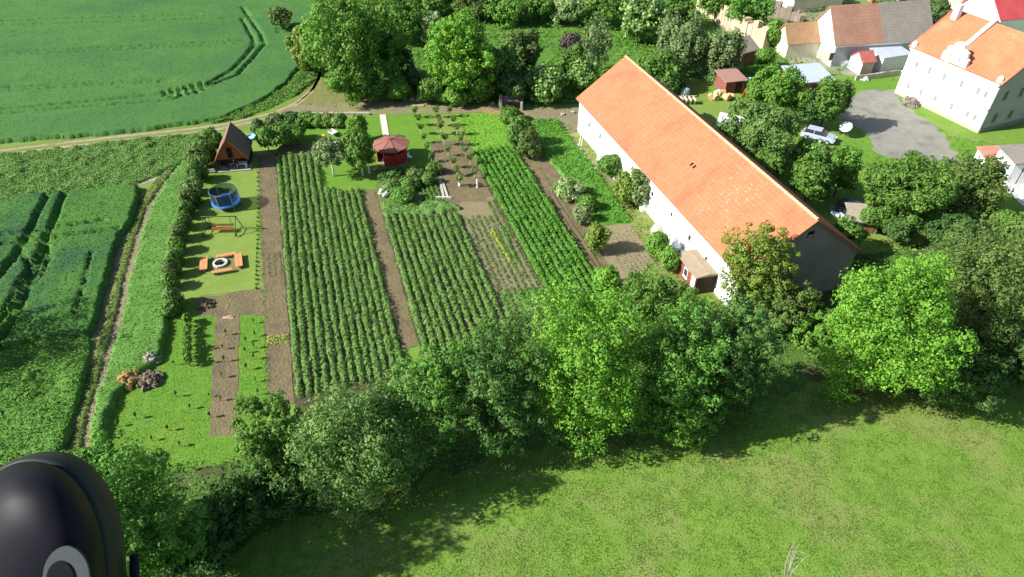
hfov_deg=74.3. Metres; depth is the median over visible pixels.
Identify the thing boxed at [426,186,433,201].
herb row
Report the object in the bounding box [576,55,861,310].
barn
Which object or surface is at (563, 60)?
broadleaf tree
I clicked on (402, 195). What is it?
flower shrub
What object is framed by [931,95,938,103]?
window
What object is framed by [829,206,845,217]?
scrap pile
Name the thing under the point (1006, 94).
window
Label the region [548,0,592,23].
broadleaf tree
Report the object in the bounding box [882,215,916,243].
broadleaf tree
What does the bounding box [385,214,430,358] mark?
potato row
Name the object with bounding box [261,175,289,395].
soil weeds
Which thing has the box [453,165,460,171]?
sapling
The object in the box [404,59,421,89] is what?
conifer tree
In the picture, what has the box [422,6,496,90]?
maple tree
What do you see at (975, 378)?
broadleaf tree
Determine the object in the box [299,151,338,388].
potato row
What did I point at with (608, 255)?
seedling bed
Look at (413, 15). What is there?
broadleaf tree
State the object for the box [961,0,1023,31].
villa
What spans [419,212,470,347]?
potato row
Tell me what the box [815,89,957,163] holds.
courtyard
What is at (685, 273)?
window
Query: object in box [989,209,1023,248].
broadleaf tree
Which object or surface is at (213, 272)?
garden bench
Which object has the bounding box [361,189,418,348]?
garden path
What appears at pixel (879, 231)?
door
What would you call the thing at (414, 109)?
sapling
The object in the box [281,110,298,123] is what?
wall shrub
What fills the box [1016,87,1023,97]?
window
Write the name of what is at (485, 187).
soil bed
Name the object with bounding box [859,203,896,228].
broadleaf tree
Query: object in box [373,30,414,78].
broadleaf tree
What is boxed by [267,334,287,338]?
lettuce row
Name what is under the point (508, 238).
lettuce row
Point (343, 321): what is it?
potato row
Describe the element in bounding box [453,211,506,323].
potato row
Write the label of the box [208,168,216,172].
wood stack
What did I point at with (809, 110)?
broadleaf tree
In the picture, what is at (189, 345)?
sapling
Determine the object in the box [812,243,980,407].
maple tree
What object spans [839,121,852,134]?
parasol
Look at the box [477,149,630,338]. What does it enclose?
plot soil
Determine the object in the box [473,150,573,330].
green crop row
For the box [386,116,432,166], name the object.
dark grass
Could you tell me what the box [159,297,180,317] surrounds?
hedge shrub
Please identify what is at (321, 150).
fruit tree
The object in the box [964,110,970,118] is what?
window
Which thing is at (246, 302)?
soil patch
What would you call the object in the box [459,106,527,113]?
orange soil
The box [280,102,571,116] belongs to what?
road weeds
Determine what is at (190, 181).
hedge shrub
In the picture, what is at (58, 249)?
dark wheat field
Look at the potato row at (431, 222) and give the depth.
66.75 m
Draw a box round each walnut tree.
[717,220,802,317]
[754,264,821,333]
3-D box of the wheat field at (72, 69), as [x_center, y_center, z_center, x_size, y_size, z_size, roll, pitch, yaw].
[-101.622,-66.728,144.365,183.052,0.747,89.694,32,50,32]
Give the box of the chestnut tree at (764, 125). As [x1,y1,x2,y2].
[716,96,807,160]
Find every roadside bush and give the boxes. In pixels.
[354,69,389,101]
[384,74,412,100]
[416,77,445,102]
[439,82,469,106]
[465,75,495,102]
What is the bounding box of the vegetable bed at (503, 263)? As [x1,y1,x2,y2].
[457,197,556,336]
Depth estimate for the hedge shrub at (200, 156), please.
81.07 m
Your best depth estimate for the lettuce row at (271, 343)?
59.39 m
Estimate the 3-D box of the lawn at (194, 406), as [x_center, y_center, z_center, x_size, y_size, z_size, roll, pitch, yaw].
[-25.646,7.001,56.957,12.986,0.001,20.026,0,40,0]
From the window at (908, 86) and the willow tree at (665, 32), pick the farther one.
the willow tree at (665, 32)
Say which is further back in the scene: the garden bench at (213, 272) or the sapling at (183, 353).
the garden bench at (213, 272)
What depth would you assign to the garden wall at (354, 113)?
93.97 m
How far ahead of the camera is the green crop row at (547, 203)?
74.17 m
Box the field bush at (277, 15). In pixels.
[266,5,292,28]
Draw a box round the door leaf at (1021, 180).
[1017,171,1023,183]
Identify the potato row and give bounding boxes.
[275,156,304,398]
[281,155,312,396]
[287,152,321,393]
[294,154,330,389]
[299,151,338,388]
[306,151,348,386]
[312,151,357,384]
[323,185,366,384]
[330,186,372,382]
[335,187,382,380]
[344,189,389,378]
[349,187,398,375]
[355,185,405,374]
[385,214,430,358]
[390,212,438,360]
[399,213,452,364]
[404,211,458,365]
[411,211,464,360]
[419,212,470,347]
[426,213,475,338]
[434,213,490,352]
[440,211,497,345]
[446,212,498,325]
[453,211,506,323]
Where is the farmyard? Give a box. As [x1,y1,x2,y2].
[788,57,903,75]
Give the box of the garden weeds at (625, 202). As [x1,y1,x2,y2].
[557,118,682,283]
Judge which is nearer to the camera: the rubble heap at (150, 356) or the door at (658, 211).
the rubble heap at (150, 356)
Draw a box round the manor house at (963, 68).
[894,3,1023,132]
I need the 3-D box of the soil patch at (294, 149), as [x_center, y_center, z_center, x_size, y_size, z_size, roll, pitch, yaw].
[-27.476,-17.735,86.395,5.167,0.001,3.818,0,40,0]
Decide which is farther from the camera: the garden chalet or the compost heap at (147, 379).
the garden chalet
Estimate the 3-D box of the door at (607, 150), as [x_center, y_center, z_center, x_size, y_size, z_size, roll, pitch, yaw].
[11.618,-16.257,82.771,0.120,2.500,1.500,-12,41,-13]
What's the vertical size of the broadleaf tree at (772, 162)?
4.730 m
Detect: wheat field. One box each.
[0,0,315,143]
[0,182,140,350]
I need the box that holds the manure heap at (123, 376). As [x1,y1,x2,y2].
[116,370,143,390]
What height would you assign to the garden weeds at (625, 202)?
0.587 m
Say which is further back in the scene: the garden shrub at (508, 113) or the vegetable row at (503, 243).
the garden shrub at (508, 113)
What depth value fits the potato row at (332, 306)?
66.20 m
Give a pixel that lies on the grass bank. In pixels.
(143, 330)
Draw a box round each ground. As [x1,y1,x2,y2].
[0,69,1023,576]
[101,239,1023,576]
[210,255,243,273]
[298,82,398,105]
[316,0,840,103]
[376,166,440,202]
[764,0,942,24]
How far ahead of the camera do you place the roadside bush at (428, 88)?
94.56 m
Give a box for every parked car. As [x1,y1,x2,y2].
[800,125,836,144]
[834,198,861,213]
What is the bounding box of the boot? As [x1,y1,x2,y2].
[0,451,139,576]
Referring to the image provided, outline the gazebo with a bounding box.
[373,136,408,166]
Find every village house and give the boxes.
[776,0,842,11]
[948,0,963,8]
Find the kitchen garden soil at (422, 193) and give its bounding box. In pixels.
[419,184,443,201]
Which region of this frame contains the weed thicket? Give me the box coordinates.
[0,335,93,466]
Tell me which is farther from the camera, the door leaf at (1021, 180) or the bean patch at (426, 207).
the door leaf at (1021, 180)
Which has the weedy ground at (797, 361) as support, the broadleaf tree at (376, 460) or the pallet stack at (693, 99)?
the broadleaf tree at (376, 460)
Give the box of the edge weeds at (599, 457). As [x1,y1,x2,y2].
[280,377,1023,534]
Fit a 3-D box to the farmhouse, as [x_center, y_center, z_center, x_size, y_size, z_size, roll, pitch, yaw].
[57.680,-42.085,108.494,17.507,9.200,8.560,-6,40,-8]
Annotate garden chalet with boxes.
[214,121,252,172]
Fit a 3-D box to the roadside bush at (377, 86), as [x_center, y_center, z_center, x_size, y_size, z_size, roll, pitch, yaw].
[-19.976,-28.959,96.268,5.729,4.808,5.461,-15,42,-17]
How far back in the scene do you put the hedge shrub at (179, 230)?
70.12 m
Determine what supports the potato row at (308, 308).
on the plot soil at (299, 402)
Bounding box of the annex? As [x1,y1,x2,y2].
[974,145,999,163]
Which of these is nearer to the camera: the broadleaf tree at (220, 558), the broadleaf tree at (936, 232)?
the broadleaf tree at (220, 558)
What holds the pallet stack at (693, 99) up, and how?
on the back lawn at (709, 111)
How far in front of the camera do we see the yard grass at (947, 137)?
87.50 m
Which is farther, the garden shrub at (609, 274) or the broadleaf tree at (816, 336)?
the garden shrub at (609, 274)
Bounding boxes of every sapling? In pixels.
[180,350,191,356]
[181,314,192,323]
[182,327,191,336]
[182,338,191,347]
[182,347,190,355]
[182,352,192,366]
[183,343,192,350]
[184,322,191,330]
[412,105,418,113]
[413,113,420,120]
[416,122,423,134]
[424,141,429,152]
[431,105,438,112]
[435,113,441,120]
[436,120,444,130]
[436,163,442,174]
[439,132,448,145]
[446,105,452,116]
[449,157,456,163]
[452,122,460,135]
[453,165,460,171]
[455,172,463,186]
[457,133,463,141]
[461,143,468,156]
[466,151,473,166]
[471,166,478,174]
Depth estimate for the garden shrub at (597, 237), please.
67.89 m
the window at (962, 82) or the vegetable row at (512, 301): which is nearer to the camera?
the vegetable row at (512, 301)
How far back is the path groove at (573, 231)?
72.53 m
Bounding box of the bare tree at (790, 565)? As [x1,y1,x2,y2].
[771,541,806,576]
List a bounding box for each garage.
[781,63,834,92]
[996,144,1023,184]
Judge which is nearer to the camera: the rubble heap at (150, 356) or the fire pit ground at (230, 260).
the rubble heap at (150, 356)
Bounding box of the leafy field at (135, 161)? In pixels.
[0,128,206,197]
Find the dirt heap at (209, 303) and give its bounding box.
[197,298,214,309]
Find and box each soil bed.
[258,153,294,406]
[375,178,491,214]
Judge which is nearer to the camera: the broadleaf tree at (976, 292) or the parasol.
the broadleaf tree at (976, 292)
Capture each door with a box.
[604,144,610,155]
[654,206,661,224]
[690,275,695,286]
[734,82,742,93]
[864,224,874,233]
[876,227,884,234]
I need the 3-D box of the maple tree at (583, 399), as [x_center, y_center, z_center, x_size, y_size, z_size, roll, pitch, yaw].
[5.012,5.633,47.161,9.835,14.940,9.558,0,40,0]
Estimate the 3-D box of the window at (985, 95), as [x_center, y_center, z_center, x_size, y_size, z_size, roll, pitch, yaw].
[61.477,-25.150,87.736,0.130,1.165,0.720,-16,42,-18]
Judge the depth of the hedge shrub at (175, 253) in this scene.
67.03 m
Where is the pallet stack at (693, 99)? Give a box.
[679,95,696,104]
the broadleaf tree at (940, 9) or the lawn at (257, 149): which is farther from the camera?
the broadleaf tree at (940, 9)
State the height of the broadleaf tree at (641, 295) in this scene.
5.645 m
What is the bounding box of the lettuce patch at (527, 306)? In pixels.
[499,286,560,337]
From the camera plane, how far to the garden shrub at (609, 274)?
63.51 m
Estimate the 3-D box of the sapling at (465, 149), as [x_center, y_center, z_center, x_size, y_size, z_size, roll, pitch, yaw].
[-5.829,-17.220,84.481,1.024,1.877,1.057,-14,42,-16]
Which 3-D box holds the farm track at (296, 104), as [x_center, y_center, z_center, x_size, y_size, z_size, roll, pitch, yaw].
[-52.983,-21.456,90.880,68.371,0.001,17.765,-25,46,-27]
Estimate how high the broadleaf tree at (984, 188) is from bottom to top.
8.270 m
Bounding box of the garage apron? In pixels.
[1003,184,1023,205]
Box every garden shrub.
[499,105,524,124]
[506,115,535,145]
[516,129,540,160]
[550,176,586,202]
[572,205,592,224]
[577,193,598,211]
[582,221,611,253]
[592,264,620,288]
[596,153,622,177]
[611,166,641,205]
[629,172,650,207]
[645,231,670,258]
[658,244,681,271]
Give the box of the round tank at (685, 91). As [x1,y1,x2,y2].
[680,87,689,97]
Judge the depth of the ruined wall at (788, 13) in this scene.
122.11 m
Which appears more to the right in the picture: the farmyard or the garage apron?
the garage apron
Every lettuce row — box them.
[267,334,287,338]
[267,340,287,344]
[490,229,511,263]
[501,226,518,261]
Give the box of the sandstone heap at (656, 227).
[650,224,665,233]
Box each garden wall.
[311,112,369,114]
[854,70,900,80]
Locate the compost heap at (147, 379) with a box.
[136,369,164,392]
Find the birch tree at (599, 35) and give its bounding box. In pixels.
[580,11,613,66]
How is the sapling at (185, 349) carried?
on the lawn at (194, 406)
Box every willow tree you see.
[654,11,684,59]
[667,8,711,77]
[701,25,748,84]
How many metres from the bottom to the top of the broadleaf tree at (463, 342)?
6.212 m
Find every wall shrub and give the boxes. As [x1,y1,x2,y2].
[249,118,265,133]
[262,111,282,128]
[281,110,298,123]
[294,111,313,127]
[311,112,323,127]
[321,111,332,127]
[329,112,347,127]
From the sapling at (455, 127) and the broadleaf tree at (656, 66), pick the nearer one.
the sapling at (455, 127)
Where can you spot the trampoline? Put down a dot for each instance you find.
(223, 195)
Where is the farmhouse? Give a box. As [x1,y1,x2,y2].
[815,0,932,66]
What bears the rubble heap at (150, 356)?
on the lawn at (194, 406)
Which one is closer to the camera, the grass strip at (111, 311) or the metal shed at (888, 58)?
the grass strip at (111, 311)
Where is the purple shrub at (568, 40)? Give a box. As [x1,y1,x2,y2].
[558,32,582,49]
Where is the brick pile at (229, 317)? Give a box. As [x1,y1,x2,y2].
[222,315,233,318]
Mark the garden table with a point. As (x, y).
(242, 163)
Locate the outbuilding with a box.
[773,21,820,58]
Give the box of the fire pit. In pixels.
[212,258,227,267]
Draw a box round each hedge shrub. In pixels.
[156,272,180,287]
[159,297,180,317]
[160,258,182,274]
[160,286,185,304]
[164,245,184,262]
[166,236,186,250]
[169,221,188,240]
[173,212,191,226]
[174,200,195,214]
[177,186,203,205]
[179,174,203,188]
[183,162,208,179]
[186,146,211,166]
[188,135,216,159]
[199,126,222,144]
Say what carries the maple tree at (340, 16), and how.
on the weedy ground at (544, 56)
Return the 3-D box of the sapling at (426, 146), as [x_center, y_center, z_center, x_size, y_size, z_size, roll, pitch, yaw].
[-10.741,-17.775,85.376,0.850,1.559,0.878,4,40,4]
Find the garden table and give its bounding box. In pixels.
[236,161,247,167]
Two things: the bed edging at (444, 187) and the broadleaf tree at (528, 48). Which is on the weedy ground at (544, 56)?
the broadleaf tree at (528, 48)
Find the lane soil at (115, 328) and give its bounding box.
[65,178,169,451]
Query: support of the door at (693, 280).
in the garden hut
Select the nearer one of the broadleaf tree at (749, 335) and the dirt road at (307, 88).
the broadleaf tree at (749, 335)
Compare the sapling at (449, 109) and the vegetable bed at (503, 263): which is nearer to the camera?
the vegetable bed at (503, 263)
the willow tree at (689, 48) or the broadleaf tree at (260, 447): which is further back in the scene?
the willow tree at (689, 48)
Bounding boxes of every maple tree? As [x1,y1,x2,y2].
[298,0,405,91]
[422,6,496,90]
[514,269,660,460]
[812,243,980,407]
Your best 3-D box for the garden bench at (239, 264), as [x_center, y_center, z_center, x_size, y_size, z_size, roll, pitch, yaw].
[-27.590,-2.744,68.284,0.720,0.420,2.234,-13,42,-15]
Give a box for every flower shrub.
[377,166,403,182]
[381,177,400,191]
[389,186,415,205]
[399,175,421,190]
[404,165,426,177]
[420,171,435,186]
[425,160,439,175]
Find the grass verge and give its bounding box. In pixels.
[200,66,320,124]
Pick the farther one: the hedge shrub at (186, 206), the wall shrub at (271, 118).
the wall shrub at (271, 118)
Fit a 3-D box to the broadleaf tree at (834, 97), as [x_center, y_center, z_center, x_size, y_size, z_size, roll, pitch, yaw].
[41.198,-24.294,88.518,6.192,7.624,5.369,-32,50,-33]
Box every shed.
[714,68,747,93]
[739,35,759,65]
[845,202,886,234]
[868,46,909,71]
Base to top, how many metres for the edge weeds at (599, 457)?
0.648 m
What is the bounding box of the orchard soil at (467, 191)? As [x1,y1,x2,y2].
[430,139,486,201]
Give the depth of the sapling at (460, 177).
78.49 m
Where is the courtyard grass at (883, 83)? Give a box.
[832,76,1008,178]
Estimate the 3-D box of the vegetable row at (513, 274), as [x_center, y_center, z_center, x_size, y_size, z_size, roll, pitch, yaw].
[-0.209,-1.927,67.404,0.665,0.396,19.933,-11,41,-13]
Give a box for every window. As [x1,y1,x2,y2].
[225,147,233,157]
[682,267,688,279]
[686,233,691,243]
[828,52,834,60]
[905,82,910,90]
[913,60,919,69]
[918,88,923,96]
[926,66,932,74]
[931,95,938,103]
[941,72,947,81]
[947,102,954,111]
[957,79,964,89]
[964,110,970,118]
[970,113,977,122]
[973,86,981,96]
[981,90,989,99]
[990,113,998,123]
[1000,91,1009,101]
[1005,109,1014,119]
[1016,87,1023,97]
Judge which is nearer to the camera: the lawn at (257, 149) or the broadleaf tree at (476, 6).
the lawn at (257, 149)
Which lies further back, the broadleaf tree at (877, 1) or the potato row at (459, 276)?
the broadleaf tree at (877, 1)
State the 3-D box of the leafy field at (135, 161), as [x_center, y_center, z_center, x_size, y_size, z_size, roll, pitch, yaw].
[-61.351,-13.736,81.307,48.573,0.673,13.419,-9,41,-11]
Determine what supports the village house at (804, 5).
on the village ground at (818, 13)
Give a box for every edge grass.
[256,161,270,394]
[361,193,402,338]
[382,220,417,343]
[495,200,554,314]
[520,154,606,289]
[534,160,620,288]
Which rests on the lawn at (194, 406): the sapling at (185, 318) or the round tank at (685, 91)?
the sapling at (185, 318)
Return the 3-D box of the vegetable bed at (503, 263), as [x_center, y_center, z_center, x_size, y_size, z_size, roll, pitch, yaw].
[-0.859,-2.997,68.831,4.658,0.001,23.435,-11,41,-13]
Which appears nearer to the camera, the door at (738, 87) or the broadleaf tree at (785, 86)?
the broadleaf tree at (785, 86)
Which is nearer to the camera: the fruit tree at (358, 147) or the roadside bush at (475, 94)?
the fruit tree at (358, 147)
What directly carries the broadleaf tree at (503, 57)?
on the weedy ground at (544, 56)
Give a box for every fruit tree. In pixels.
[312,136,346,176]
[340,125,376,175]
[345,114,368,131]
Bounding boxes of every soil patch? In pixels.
[191,289,266,317]
[277,143,311,156]
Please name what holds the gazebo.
on the lawn at (347, 177)
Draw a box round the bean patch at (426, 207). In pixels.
[381,198,460,215]
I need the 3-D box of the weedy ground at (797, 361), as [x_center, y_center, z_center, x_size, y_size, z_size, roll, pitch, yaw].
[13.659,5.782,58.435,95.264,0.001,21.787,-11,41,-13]
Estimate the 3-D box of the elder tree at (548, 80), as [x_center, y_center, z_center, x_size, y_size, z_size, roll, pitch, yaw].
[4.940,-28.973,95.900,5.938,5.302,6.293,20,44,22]
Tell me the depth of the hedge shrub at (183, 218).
71.67 m
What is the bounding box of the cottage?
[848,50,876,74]
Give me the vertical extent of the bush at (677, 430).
5.085 m
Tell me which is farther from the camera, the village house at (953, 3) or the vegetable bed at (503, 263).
the village house at (953, 3)
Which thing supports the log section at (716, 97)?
on the ground at (822, 207)
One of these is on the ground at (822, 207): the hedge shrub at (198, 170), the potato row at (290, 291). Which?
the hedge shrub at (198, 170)
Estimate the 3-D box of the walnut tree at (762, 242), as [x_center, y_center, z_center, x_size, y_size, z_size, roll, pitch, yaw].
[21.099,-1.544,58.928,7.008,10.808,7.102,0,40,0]
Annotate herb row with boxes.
[421,187,428,201]
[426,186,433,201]
[430,185,437,199]
[434,185,442,200]
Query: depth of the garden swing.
72.17 m
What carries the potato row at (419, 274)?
on the plot soil at (423, 298)
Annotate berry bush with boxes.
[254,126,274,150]
[267,119,296,146]
[288,123,305,143]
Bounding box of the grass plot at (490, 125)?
[454,114,510,152]
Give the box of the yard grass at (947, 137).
[843,77,1018,186]
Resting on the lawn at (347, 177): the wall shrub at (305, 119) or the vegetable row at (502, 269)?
the wall shrub at (305, 119)
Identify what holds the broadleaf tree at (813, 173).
on the ground at (822, 207)
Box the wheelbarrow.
[325,128,337,136]
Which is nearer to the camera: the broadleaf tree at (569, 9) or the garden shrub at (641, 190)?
the garden shrub at (641, 190)
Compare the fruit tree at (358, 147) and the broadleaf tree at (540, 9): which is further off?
the broadleaf tree at (540, 9)
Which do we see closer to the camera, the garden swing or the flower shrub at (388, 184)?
the garden swing
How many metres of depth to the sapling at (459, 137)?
86.38 m
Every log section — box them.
[708,93,713,100]
[713,93,719,100]
[718,89,725,94]
[722,93,730,100]
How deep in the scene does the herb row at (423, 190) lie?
78.12 m
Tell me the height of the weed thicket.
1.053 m
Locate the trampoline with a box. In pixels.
[208,182,241,210]
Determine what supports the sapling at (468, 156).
on the orchard soil at (467, 191)
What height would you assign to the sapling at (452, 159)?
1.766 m
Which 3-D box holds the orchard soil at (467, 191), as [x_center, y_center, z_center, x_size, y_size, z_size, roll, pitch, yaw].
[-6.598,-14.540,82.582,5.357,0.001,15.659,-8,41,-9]
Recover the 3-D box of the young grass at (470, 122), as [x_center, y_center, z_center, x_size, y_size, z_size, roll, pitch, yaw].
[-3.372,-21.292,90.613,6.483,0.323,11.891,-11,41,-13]
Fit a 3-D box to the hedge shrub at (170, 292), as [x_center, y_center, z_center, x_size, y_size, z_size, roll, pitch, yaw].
[-31.444,0.893,62.400,2.221,2.611,2.295,0,40,0]
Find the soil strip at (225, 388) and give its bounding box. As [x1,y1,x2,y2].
[209,313,239,436]
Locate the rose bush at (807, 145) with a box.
[788,135,836,161]
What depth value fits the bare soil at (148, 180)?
80.85 m
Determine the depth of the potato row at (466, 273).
67.02 m
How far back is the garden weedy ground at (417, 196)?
78.73 m
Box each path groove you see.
[548,194,620,304]
[553,193,620,295]
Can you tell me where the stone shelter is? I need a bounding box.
[499,94,522,110]
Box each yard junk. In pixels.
[841,60,849,66]
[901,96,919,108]
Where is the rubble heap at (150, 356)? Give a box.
[142,350,162,366]
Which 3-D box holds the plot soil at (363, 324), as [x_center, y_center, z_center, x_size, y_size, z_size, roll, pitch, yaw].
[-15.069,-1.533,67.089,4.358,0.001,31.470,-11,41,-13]
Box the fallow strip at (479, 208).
[455,201,493,225]
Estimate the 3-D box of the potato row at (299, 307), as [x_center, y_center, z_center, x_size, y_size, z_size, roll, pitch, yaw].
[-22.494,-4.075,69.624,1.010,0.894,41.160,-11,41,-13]
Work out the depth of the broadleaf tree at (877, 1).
125.07 m
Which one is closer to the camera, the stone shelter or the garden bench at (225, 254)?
the garden bench at (225, 254)
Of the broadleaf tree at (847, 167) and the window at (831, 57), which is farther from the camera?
the window at (831, 57)
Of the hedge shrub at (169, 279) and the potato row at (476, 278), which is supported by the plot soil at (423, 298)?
the potato row at (476, 278)
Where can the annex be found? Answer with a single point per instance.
(982, 151)
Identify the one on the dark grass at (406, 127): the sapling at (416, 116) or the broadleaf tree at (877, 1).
the sapling at (416, 116)
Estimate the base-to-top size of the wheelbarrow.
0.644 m
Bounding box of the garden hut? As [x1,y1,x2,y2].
[676,249,718,293]
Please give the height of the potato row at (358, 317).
0.875 m
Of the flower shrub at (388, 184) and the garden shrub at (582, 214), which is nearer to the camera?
the garden shrub at (582, 214)
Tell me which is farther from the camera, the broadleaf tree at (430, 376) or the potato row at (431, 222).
the potato row at (431, 222)
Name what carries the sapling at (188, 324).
on the lawn at (194, 406)
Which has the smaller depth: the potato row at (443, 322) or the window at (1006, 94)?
the potato row at (443, 322)
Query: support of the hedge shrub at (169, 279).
on the ground at (822, 207)
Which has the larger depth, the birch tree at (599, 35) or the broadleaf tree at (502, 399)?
the birch tree at (599, 35)
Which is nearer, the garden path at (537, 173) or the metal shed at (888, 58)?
the garden path at (537, 173)
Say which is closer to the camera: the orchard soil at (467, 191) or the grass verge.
the orchard soil at (467, 191)
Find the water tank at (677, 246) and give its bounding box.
[672,243,680,251]
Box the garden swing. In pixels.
[201,216,246,237]
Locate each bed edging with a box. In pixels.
[439,178,444,198]
[442,182,447,195]
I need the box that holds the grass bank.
[87,160,186,445]
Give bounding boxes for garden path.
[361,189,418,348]
[513,144,640,331]
[534,155,651,293]
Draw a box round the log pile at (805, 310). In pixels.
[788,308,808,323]
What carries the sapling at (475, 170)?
on the orchard soil at (467, 191)
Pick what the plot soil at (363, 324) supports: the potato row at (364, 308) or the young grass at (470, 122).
the potato row at (364, 308)
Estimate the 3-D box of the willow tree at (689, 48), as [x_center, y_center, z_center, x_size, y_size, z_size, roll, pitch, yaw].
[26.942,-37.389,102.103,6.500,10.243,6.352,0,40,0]
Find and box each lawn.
[104,296,268,471]
[175,170,259,297]
[209,131,279,170]
[284,115,437,192]
[687,99,747,125]
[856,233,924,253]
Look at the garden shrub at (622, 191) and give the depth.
74.52 m
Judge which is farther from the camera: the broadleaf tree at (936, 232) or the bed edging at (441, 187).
the bed edging at (441, 187)
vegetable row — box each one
[466,218,518,331]
[471,216,529,336]
[475,214,535,334]
[482,215,542,331]
[486,200,552,330]
[488,215,546,330]
[491,200,561,330]
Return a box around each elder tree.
[528,62,569,104]
[568,57,600,91]
[619,0,671,43]
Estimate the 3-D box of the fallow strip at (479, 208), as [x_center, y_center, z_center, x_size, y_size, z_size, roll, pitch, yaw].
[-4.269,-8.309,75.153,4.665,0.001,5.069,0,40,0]
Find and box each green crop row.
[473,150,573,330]
[477,148,582,336]
[482,148,589,333]
[488,145,598,332]
[493,146,602,330]
[497,144,607,322]
[503,143,614,317]
[509,145,621,324]
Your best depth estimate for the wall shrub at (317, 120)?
90.34 m
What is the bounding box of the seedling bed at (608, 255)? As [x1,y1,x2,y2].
[602,224,653,282]
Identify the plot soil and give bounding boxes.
[275,153,358,406]
[325,190,409,392]
[383,210,506,369]
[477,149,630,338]
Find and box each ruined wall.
[696,0,769,48]
[767,1,804,22]
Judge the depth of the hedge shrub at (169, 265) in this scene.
65.62 m
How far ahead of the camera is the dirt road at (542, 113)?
95.43 m
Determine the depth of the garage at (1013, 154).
79.26 m
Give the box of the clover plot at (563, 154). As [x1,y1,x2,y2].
[531,118,631,225]
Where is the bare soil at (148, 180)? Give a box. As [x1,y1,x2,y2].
[136,144,217,184]
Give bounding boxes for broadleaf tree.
[61,438,117,477]
[87,429,212,576]
[151,517,233,576]
[151,561,237,576]
[181,472,261,548]
[228,388,303,480]
[235,449,319,520]
[282,370,437,528]
[283,22,322,70]
[323,49,374,106]
[364,0,426,42]
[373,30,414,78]
[389,340,476,458]
[412,0,455,13]
[419,11,440,41]
[448,0,492,18]
[449,308,553,458]
[458,316,531,382]
[477,43,518,96]
[481,0,527,28]
[494,66,535,103]
[501,28,542,74]
[521,0,557,20]
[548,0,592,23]
[552,41,592,91]
[580,0,625,25]
[611,263,698,335]
[619,292,735,437]
[635,48,685,84]
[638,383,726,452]
[660,69,686,92]
[662,0,698,21]
[685,292,789,417]
[695,0,731,13]
[723,0,776,25]
[745,62,813,114]
[752,146,789,177]
[754,46,776,67]
[765,18,783,46]
[787,145,838,202]
[789,302,847,357]
[795,89,822,126]
[809,75,856,126]
[828,145,864,195]
[831,214,870,247]
[858,150,965,232]
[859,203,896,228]
[876,0,906,2]
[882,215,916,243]
[907,331,1014,415]
[909,208,1023,364]
[924,212,986,253]
[930,0,951,20]
[932,150,1014,221]
[972,310,1023,389]
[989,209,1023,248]
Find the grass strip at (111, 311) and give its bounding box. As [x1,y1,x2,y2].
[67,166,175,451]
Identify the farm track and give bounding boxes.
[0,55,327,151]
[19,66,324,152]
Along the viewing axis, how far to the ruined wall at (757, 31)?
113.91 m
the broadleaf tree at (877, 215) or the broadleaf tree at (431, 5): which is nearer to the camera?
the broadleaf tree at (877, 215)
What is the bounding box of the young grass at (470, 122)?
[455,114,509,150]
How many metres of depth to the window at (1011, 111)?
90.37 m
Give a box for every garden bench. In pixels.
[199,256,207,271]
[211,267,231,275]
[216,252,235,257]
[234,253,242,268]
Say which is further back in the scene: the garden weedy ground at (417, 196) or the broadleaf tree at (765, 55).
the broadleaf tree at (765, 55)
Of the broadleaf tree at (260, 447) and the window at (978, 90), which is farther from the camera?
the window at (978, 90)
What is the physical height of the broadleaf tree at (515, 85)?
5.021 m
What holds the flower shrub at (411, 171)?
on the garden weedy ground at (417, 196)
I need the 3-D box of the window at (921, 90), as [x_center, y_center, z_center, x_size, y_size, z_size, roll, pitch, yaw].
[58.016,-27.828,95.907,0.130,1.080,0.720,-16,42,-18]
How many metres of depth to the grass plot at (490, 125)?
90.45 m
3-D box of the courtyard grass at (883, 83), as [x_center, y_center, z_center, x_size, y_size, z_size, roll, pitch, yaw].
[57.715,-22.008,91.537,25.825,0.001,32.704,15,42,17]
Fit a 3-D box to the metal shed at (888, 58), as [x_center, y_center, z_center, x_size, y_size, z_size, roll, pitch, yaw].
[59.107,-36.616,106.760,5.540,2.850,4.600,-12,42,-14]
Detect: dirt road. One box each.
[0,51,334,152]
[277,102,578,132]
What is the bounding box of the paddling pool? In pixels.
[246,134,255,139]
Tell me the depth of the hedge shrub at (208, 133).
85.38 m
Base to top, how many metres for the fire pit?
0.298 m

